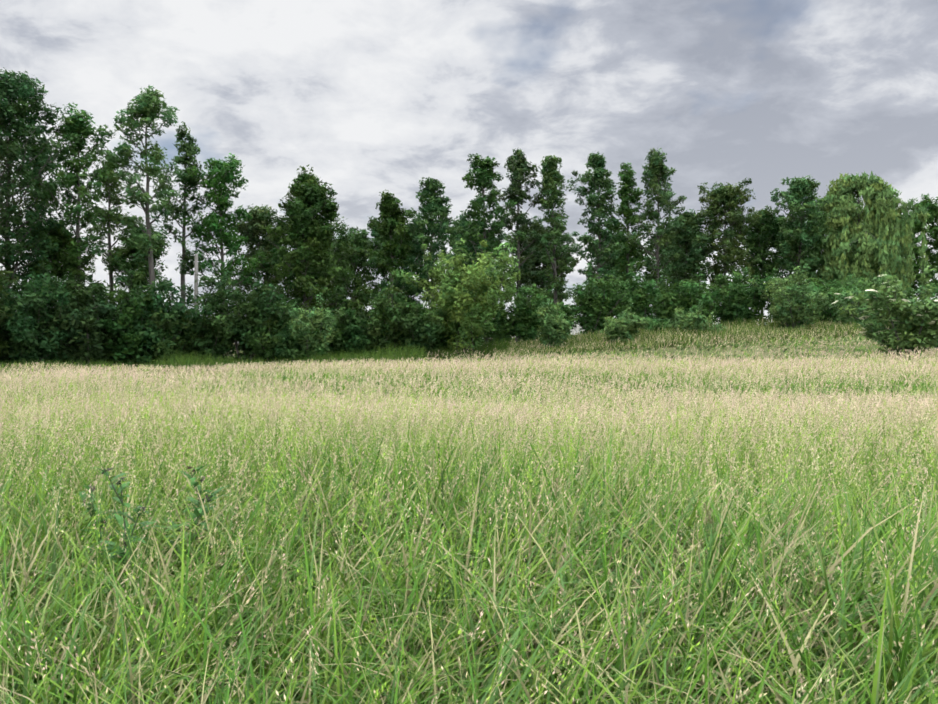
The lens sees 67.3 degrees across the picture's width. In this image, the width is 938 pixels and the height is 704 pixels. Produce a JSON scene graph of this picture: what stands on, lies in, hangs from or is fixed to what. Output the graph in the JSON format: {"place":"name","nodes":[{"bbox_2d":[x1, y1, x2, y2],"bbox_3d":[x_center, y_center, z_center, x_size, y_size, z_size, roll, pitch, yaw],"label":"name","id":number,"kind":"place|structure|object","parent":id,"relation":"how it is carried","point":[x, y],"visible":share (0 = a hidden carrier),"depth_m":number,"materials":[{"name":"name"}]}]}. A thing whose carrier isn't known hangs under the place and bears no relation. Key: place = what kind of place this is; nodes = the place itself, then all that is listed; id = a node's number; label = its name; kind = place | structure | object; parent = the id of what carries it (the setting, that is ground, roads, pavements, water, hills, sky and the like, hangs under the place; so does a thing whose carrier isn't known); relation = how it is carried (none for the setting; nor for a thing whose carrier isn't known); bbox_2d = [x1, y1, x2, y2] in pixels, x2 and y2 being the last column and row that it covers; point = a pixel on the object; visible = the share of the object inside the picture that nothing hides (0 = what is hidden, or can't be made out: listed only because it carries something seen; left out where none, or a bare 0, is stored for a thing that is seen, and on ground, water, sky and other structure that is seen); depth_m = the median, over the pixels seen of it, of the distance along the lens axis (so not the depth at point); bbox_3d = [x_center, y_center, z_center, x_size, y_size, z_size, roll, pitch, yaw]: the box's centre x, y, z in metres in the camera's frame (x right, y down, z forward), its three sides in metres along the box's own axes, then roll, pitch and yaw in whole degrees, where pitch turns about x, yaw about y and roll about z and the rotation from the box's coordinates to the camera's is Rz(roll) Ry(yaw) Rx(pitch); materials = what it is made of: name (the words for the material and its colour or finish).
{"place":"outdoors","nodes":[
{"label":"outdoors","id":0,"kind":"place"},
{"bbox_2d":[0,0,937,337],"label":"sky","id":1,"kind":"structure","parent":0,"point":[373,96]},
{"bbox_2d":[227,336,936,406],"bbox_3d":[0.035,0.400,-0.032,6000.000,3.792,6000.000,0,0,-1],"label":"meadow ground","id":2,"kind":"structure","parent":0,"point":[764,353],"depth_m":48.72,"materials":[{"name":"green plant"}]},
{"bbox_2d":[0,270,18,361],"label":"bush","id":3,"kind":"object","parent":2,"relation":"on","point":[3,280],"visible":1,"depth_m":39.42,"materials":[{"name":"green plant"}]},
{"bbox_2d":[0,107,42,288],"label":"round tree","id":4,"kind":"object","parent":2,"relation":"on","point":[4,215],"visible":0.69,"depth_m":43.46,"materials":[{"name":"green plant"}]},
{"bbox_2d":[0,123,62,272],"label":"open tree","id":5,"kind":"object","parent":2,"relation":"on","point":[35,149],"visible":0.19,"depth_m":49.80,"materials":[{"name":"green plant"}]},
{"bbox_2d":[0,291,73,366],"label":"bush","id":6,"kind":"object","parent":2,"relation":"on","point":[25,345],"visible":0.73,"depth_m":41.04,"materials":[{"name":"green plant"}]},
{"bbox_2d":[0,67,79,300],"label":"round tree","id":7,"kind":"object","parent":2,"relation":"on","point":[13,86],"visible":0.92,"depth_m":44.99,"materials":[{"name":"green plant"}]},
{"bbox_2d":[0,250,83,362],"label":"bush","id":8,"kind":"object","parent":2,"relation":"on","point":[45,293],"visible":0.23,"depth_m":42.38,"materials":[{"name":"green plant"}]},
{"bbox_2d":[18,275,89,364],"bbox_3d":[-25.889,-1.469,43.615,4.492,6.536,5.690,0,0,-1],"label":"bush","id":9,"kind":"object","parent":2,"relation":"on","point":[30,300],"visible":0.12,"depth_m":42.83,"materials":[{"name":"green plant"}]},
{"bbox_2d":[9,224,102,307],"bbox_3d":[-27.999,-3.428,47.603,5.935,10.567,5.082,0,0,-28],"label":"round tree","id":10,"kind":"object","parent":2,"relation":"on","point":[58,268],"visible":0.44,"depth_m":47.04,"materials":[{"name":"green plant"}]},
{"bbox_2d":[19,102,115,306],"bbox_3d":[-26.618,-7.344,47.107,5.353,18.413,4.439,0,0,-1],"label":"open tree","id":11,"kind":"object","parent":2,"relation":"on","point":[82,130],"visible":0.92,"depth_m":46.91,"materials":[{"name":"green plant"}]},
{"bbox_2d":[40,299,117,366],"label":"bush","id":12,"kind":"object","parent":2,"relation":"on","point":[87,347],"visible":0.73,"depth_m":42.73,"materials":[{"name":"green plant"}]},
{"bbox_2d":[52,268,143,366],"bbox_3d":[-24.364,-1.839,45.679,5.488,7.385,5.056,0,0,33],"label":"bush","id":13,"kind":"object","parent":2,"relation":"on","point":[92,291],"visible":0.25,"depth_m":44.40,"materials":[{"name":"green plant"}]},
{"bbox_2d":[79,485,121,564],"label":"thistle weed","id":14,"kind":"object","parent":2,"relation":"on","point":[95,509],"visible":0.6,"depth_m":4.01,"materials":[{"name":"green plant"}]},
{"bbox_2d":[80,150,144,303],"bbox_3d":[-26.730,-6.627,53.025,4.187,17.139,5.598,0,0,-16],"label":"open tree","id":15,"kind":"object","parent":2,"relation":"on","point":[111,216],"visible":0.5,"depth_m":53.32,"materials":[{"name":"green plant"}]},
{"bbox_2d":[92,466,167,586],"bbox_3d":[-1.750,1.072,3.616,0.336,1.010,0.314,0,0,-1],"label":"thistle weed","id":16,"kind":"object","parent":2,"relation":"on","point":[122,552],"visible":0.77,"depth_m":3.62,"materials":[{"name":"green plant"}]},
{"bbox_2d":[99,281,173,366],"bbox_3d":[-21.865,-1.409,45.888,5.386,6.538,4.744,0,0,-15],"label":"bush","id":17,"kind":"object","parent":2,"relation":"on","point":[117,352],"visible":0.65,"depth_m":44.60,"materials":[{"name":"green plant"}]},
{"bbox_2d":[101,224,173,304],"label":"round tree","id":18,"kind":"object","parent":2,"relation":"on","point":[139,277],"visible":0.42,"depth_m":52.50,"materials":[{"name":"green plant"}]},
{"bbox_2d":[107,85,181,294],"bbox_3d":[-22.378,-8.346,49.167,5.038,20.191,5.408,0,0,-1],"label":"open tree","id":19,"kind":"object","parent":2,"relation":"on","point":[147,108],"visible":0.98,"depth_m":48.49,"materials":[{"name":"green plant"}]},
{"bbox_2d":[98,276,214,365],"bbox_3d":[-20.399,-1.744,46.459,7.065,6.996,5.370,0,0,10],"label":"bush","id":20,"kind":"object","parent":2,"relation":"on","point":[150,339],"visible":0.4,"depth_m":45.69,"materials":[{"name":"green plant"}]},
{"bbox_2d":[142,295,208,364],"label":"bush","id":21,"kind":"object","parent":2,"relation":"on","point":[179,343],"visible":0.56,"depth_m":45.65,"materials":[{"name":"green plant"}]},
{"bbox_2d":[155,121,209,305],"bbox_3d":[-21.834,-7.813,53.853,4.404,18.933,3.360,0,0,-1],"label":"open tree","id":22,"kind":"object","parent":2,"relation":"on","point":[190,150],"visible":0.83,"depth_m":53.52,"materials":[{"name":"green plant"}]},
{"bbox_2d":[158,465,229,567],"bbox_3d":[-1.563,1.095,3.986,0.365,0.941,0.345,0,0,22],"label":"thistle weed","id":23,"kind":"object","parent":2,"relation":"on","point":[196,509],"visible":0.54,"depth_m":3.96,"materials":[{"name":"green plant"}]},
{"bbox_2d":[194,254,197,312],"bbox_3d":[-19.753,-2.776,50.908,0.365,8.653,0.351,0,0,-23],"label":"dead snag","id":24,"kind":"object","parent":2,"relation":"on","point":[196,276],"visible":0.4,"depth_m":50.83,"materials":[{"name":"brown wood"}]},
{"bbox_2d":[179,309,217,360],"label":"bush","id":25,"kind":"object","parent":2,"relation":"on","point":[206,326],"visible":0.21,"depth_m":47.37,"materials":[{"name":"green plant"}]},
{"bbox_2d":[179,302,247,361],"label":"bush","id":26,"kind":"object","parent":2,"relation":"on","point":[221,328],"visible":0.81,"depth_m":47.39,"materials":[{"name":"green plant"}]},
{"bbox_2d":[177,153,281,314],"bbox_3d":[-18.565,-6.820,53.833,7.260,16.821,7.725,0,0,-1],"label":"tree","id":27,"kind":"object","parent":2,"relation":"on","point":[224,173],"visible":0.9,"depth_m":53.53,"materials":[{"name":"green plant"}]},
{"bbox_2d":[192,270,290,364],"bbox_3d":[-16.042,-2.111,48.821,6.313,7.611,5.393,0,0,-35],"label":"bush","id":28,"kind":"object","parent":2,"relation":"on","point":[254,302],"visible":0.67,"depth_m":48.11,"materials":[{"name":"green plant"}]},
{"bbox_2d":[215,204,295,316],"bbox_3d":[-18.151,-5.776,60.370,6.371,14.100,7.054,0,0,-1],"label":"round tree","id":29,"kind":"object","parent":2,"relation":"on","point":[250,231],"visible":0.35,"depth_m":59.46,"materials":[{"name":"green plant"}]},
{"bbox_2d":[0,338,511,377],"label":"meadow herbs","id":30,"kind":"object","parent":2,"relation":"on","point":[487,348],"visible":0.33,"depth_m":47.74,"materials":[{"name":"green plant"}]},
{"bbox_2d":[238,309,298,362],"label":"bush","id":31,"kind":"object","parent":2,"relation":"on","point":[263,351],"visible":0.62,"depth_m":48.11,"materials":[{"name":"green plant"}]},
{"bbox_2d":[263,307,310,361],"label":"bush","id":32,"kind":"object","parent":2,"relation":"on","point":[286,350],"visible":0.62,"depth_m":48.82,"materials":[{"name":"green plant"}]},
{"bbox_2d":[277,322,328,360],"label":"bush","id":33,"kind":"object","parent":2,"relation":"on","point":[317,349],"visible":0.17,"depth_m":49.20,"materials":[{"name":"green plant"}]},
{"bbox_2d":[246,165,380,321],"bbox_3d":[-12.174,-6.804,55.984,9.816,15.985,10.056,0,0,-37],"label":"conical tree","id":34,"kind":"object","parent":2,"relation":"on","point":[308,230],"visible":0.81,"depth_m":54.80,"materials":[{"name":"green plant"}]},
{"bbox_2d":[286,293,345,359],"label":"bush","id":35,"kind":"object","parent":2,"relation":"on","point":[322,323],"visible":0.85,"depth_m":49.21,"materials":[{"name":"green plant"}]},
{"bbox_2d":[278,307,367,356],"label":"bush","id":36,"kind":"object","parent":2,"relation":"on","point":[339,337],"visible":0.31,"depth_m":51.35,"materials":[{"name":"green plant"}]},
{"bbox_2d":[298,226,359,308],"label":"round tree","id":37,"kind":"object","parent":2,"relation":"on","point":[332,239],"visible":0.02,"depth_m":75.38,"materials":[{"name":"green plant"}]},
{"bbox_2d":[323,308,378,356],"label":"bush","id":38,"kind":"object","parent":2,"relation":"on","point":[357,342],"visible":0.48,"depth_m":51.32,"materials":[{"name":"green plant"}]},
{"bbox_2d":[321,224,386,320],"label":"round tree","id":39,"kind":"object","parent":2,"relation":"on","point":[364,247],"visible":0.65,"depth_m":62.83,"materials":[{"name":"green plant"}]},
{"bbox_2d":[333,305,408,356],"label":"bush","id":40,"kind":"object","parent":2,"relation":"on","point":[381,342],"visible":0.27,"depth_m":52.98,"materials":[{"name":"green plant"}]},
{"bbox_2d":[367,189,416,298],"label":"open tree","id":41,"kind":"object","parent":2,"relation":"on","point":[393,222],"visible":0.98,"depth_m":60.40,"materials":[{"name":"green plant"}]},
{"bbox_2d":[367,270,423,354],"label":"bush","id":42,"kind":"object","parent":2,"relation":"on","point":[385,309],"visible":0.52,"depth_m":53.74,"materials":[{"name":"green plant"}]},
{"bbox_2d":[360,217,435,305],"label":"round tree","id":43,"kind":"object","parent":2,"relation":"on","point":[399,286],"visible":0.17,"depth_m":77.05,"materials":[{"name":"green plant"}]},
{"bbox_2d":[396,298,444,353],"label":"bush","id":44,"kind":"object","parent":2,"relation":"on","point":[417,334],"visible":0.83,"depth_m":53.14,"materials":[{"name":"green plant"}]},
{"bbox_2d":[399,298,450,351],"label":"bush","id":45,"kind":"object","parent":2,"relation":"on","point":[440,338],"visible":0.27,"depth_m":55.54,"materials":[{"name":"green plant"}]},
{"bbox_2d":[403,177,461,308],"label":"columnar tree","id":46,"kind":"object","parent":2,"relation":"on","point":[433,208],"visible":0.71,"depth_m":61.67,"materials":[{"name":"green plant"}]},
{"bbox_2d":[388,233,520,356],"bbox_3d":[-0.248,-4.301,55.952,9.174,10.125,11.430,0,0,-29],"label":"sallow bush","id":47,"kind":"object","parent":2,"relation":"on","point":[459,301],"visible":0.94,"depth_m":54.72,"materials":[{"name":"green plant"}]},
{"bbox_2d":[0,333,937,703],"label":"meadow grass","id":48,"kind":"structure","parent":2,"relation":"on","point":[860,613],"depth_m":3.13,"materials":[{"name":"green plant"}]},
{"bbox_2d":[0,327,937,703],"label":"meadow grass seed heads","id":49,"kind":"object","parent":2,"relation":"on","point":[132,413],"visible":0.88,"depth_m":6.85,"materials":[{"name":"plant"}]},
{"bbox_2d":[447,211,506,299],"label":"round tree","id":50,"kind":"object","parent":2,"relation":"on","point":[452,242],"visible":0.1,"depth_m":85.81,"materials":[{"name":"green plant"}]},
{"bbox_2d":[449,153,527,343],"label":"columnar tree","id":51,"kind":"object","parent":2,"relation":"on","point":[483,173],"visible":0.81,"depth_m":67.05,"materials":[{"name":"green plant"}]},
{"bbox_2d":[469,285,508,344],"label":"bush","id":52,"kind":"object","parent":2,"relation":"on","point":[488,309],"visible":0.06,"depth_m":62.88,"materials":[{"name":"green plant"}]},
{"bbox_2d":[483,302,526,344],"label":"bush","id":53,"kind":"object","parent":2,"relation":"on","point":[504,326],"visible":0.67,"depth_m":63.25,"materials":[{"name":"green plant"}]},
{"bbox_2d":[490,147,550,343],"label":"columnar tree","id":54,"kind":"object","parent":2,"relation":"on","point":[519,168],"visible":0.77,"depth_m":70.34,"materials":[{"name":"green plant"}]},
{"bbox_2d":[509,283,556,343],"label":"bush","id":55,"kind":"object","parent":2,"relation":"on","point":[529,320],"visible":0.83,"depth_m":62.84,"materials":[{"name":"green plant"}]},
{"bbox_2d":[500,224,580,304],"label":"round tree","id":56,"kind":"object","parent":2,"relation":"on","point":[537,280],"visible":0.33,"depth_m":90.43,"materials":[{"name":"green plant"}]},
{"bbox_2d":[529,155,577,304],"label":"columnar tree","id":57,"kind":"object","parent":2,"relation":"on","point":[549,171],"visible":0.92,"depth_m":71.53,"materials":[{"name":"green plant"}]},
{"bbox_2d":[536,299,573,348],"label":"bush","id":58,"kind":"object","parent":2,"relation":"on","point":[552,331],"visible":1,"depth_m":56.41,"materials":[{"name":"green plant"}]},
{"bbox_2d":[529,291,585,336],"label":"bush","id":59,"kind":"object","parent":2,"relation":"on","point":[569,318],"visible":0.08,"depth_m":63.93,"materials":[{"name":"green plant"}]},
{"bbox_2d":[570,151,625,290],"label":"columnar tree","id":60,"kind":"object","parent":2,"relation":"on","point":[595,178],"visible":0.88,"depth_m":72.46,"materials":[{"name":"green plant"}]},
{"bbox_2d":[565,263,631,334],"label":"bush","id":61,"kind":"object","parent":2,"relation":"on","point":[592,309],"visible":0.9,"depth_m":63.61,"materials":[{"name":"green plant"}]},
{"bbox_2d":[568,230,648,315],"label":"round tree","id":62,"kind":"object","parent":2,"relation":"on","point":[612,265],"visible":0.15,"depth_m":92.65,"materials":[{"name":"green plant"}]},
{"bbox_2d":[575,281,661,329],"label":"bush","id":63,"kind":"object","parent":2,"relation":"on","point":[639,307],"visible":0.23,"depth_m":64.32,"materials":[{"name":"green plant"}]},
{"bbox_2d":[600,307,652,343],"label":"bush","id":64,"kind":"object","parent":2,"relation":"on","point":[622,327],"visible":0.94,"depth_m":56.42,"materials":[{"name":"green plant"}]},
{"bbox_2d":[604,162,656,285],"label":"columnar tree","id":65,"kind":"object","parent":2,"relation":"on","point":[626,190],"visible":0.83,"depth_m":75.10,"materials":[{"name":"green plant"}]},
{"bbox_2d":[593,264,675,330],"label":"bush","id":66,"kind":"object","parent":2,"relation":"on","point":[645,286],"visible":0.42,"depth_m":66.00,"materials":[{"name":"green plant"}]},
{"bbox_2d":[623,148,686,320],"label":"columnar tree","id":67,"kind":"object","parent":2,"relation":"on","point":[656,171],"visible":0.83,"depth_m":73.94,"materials":[{"name":"green plant"}]},
{"bbox_2d":[642,317,672,331],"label":"bush","id":68,"kind":"object","parent":2,"relation":"on","point":[655,323],"visible":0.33,"depth_m":59.55,"materials":[{"name":"green plant"}]},
{"bbox_2d":[649,277,684,322],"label":"bush","id":69,"kind":"object","parent":2,"relation":"on","point":[669,309],"visible":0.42,"depth_m":69.18,"materials":[{"name":"green plant"}]},
{"bbox_2d":[635,235,713,293],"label":"round tree","id":70,"kind":"object","parent":2,"relation":"on","point":[646,272],"visible":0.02,"depth_m":94.16,"materials":[{"name":"green plant"}]},
{"bbox_2d":[663,206,712,297],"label":"round tree","id":71,"kind":"object","parent":2,"relation":"on","point":[688,230],"visible":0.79,"depth_m":76.28,"materials":[{"name":"green plant"}]},
{"bbox_2d":[659,275,728,324],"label":"bush","id":72,"kind":"object","parent":2,"relation":"on","point":[691,300],"visible":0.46,"depth_m":67.92,"materials":[{"name":"green plant"}]},
{"bbox_2d":[664,301,726,339],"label":"bush","id":73,"kind":"object","parent":2,"relation":"on","point":[689,321],"visible":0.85,"depth_m":57.24,"materials":[{"name":"green plant"}]},
{"bbox_2d":[492,316,900,359],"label":"grass","id":74,"kind":"structure","parent":2,"relation":"on","point":[753,328],"depth_m":56.97,"materials":[{"name":"green plant"}]},
{"bbox_2d":[696,266,757,325],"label":"bush","id":75,"kind":"object","parent":2,"relation":"on","point":[731,309],"visible":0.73,"depth_m":69.86,"materials":[{"name":"green plant"}]},
{"bbox_2d":[695,177,761,287],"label":"round tree","id":76,"kind":"object","parent":2,"relation":"on","point":[729,197],"visible":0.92,"depth_m":75.33,"materials":[{"name":"green plant"}]},
{"bbox_2d":[706,268,777,322],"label":"bush","id":77,"kind":"object","parent":2,"relation":"on","point":[757,301],"visible":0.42,"depth_m":71.97,"materials":[{"name":"green plant"}]},
{"bbox_2d":[735,205,785,324],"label":"round tree","id":78,"kind":"object","parent":2,"relation":"on","point":[763,233],"visible":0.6,"depth_m":80.84,"materials":[{"name":"green plant"}]},
{"bbox_2d":[746,216,816,282],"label":"round tree","id":79,"kind":"object","parent":2,"relation":"on","point":[781,274],"visible":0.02,"depth_m":95.83,"materials":[{"name":"green plant"}]},
{"bbox_2d":[747,263,827,330],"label":"bush","id":80,"kind":"object","parent":2,"relation":"on","point":[799,306],"visible":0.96,"depth_m":61.41,"materials":[{"name":"green plant"}]},
{"bbox_2d":[764,287,823,321],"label":"bush","id":81,"kind":"object","parent":2,"relation":"on","point":[768,306],"visible":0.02,"depth_m":72.73,"materials":[{"name":"green plant"}]},
{"bbox_2d":[770,175,831,289],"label":"round tree","id":82,"kind":"object","parent":2,"relation":"on","point":[808,212],"visible":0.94,"depth_m":76.98,"materials":[{"name":"green plant"}]},
{"bbox_2d":[768,274,838,321],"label":"bush","id":83,"kind":"object","parent":2,"relation":"on","point":[816,310],"visible":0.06,"depth_m":70.55,"materials":[{"name":"green plant"}]},
{"bbox_2d":[806,276,863,322],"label":"bush","id":84,"kind":"object","parent":2,"relation":"on","point":[835,285],"visible":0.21,"depth_m":73.78,"materials":[{"name":"green plant"}]},
{"bbox_2d":[818,273,875,324],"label":"bush","id":85,"kind":"object","parent":2,"relation":"on","point":[847,289],"visible":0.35,"depth_m":63.66,"materials":[{"name":"green plant"}]},
{"bbox_2d":[795,171,929,321],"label":"willow tree","id":86,"kind":"object","parent":2,"relation":"on","point":[869,239],"visible":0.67,"depth_m":74.32,"materials":[{"name":"green plant"}]},
{"bbox_2d":[829,265,937,363],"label":"bush","id":87,"kind":"object","parent":2,"relation":"on","point":[915,322],"visible":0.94,"depth_m":35.59,"materials":[{"name":"green plant"}]},
{"bbox_2d":[872,279,915,316],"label":"bush","id":88,"kind":"object","parent":2,"relation":"on","point":[909,295],"visible":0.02,"depth_m":72.39,"materials":[{"name":"green plant"}]},
{"bbox_2d":[899,194,937,297],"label":"round tree","id":89,"kind":"object","parent":2,"relation":"on","point":[931,207],"visible":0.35,"depth_m":82.73,"materials":[{"name":"green plant"}]},
{"bbox_2d":[920,274,937,298],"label":"bush","id":90,"kind":"object","parent":2,"relation":"on","point":[935,291],"visible":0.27,"depth_m":76.41,"materials":[{"name":"green plant"}]}
]}

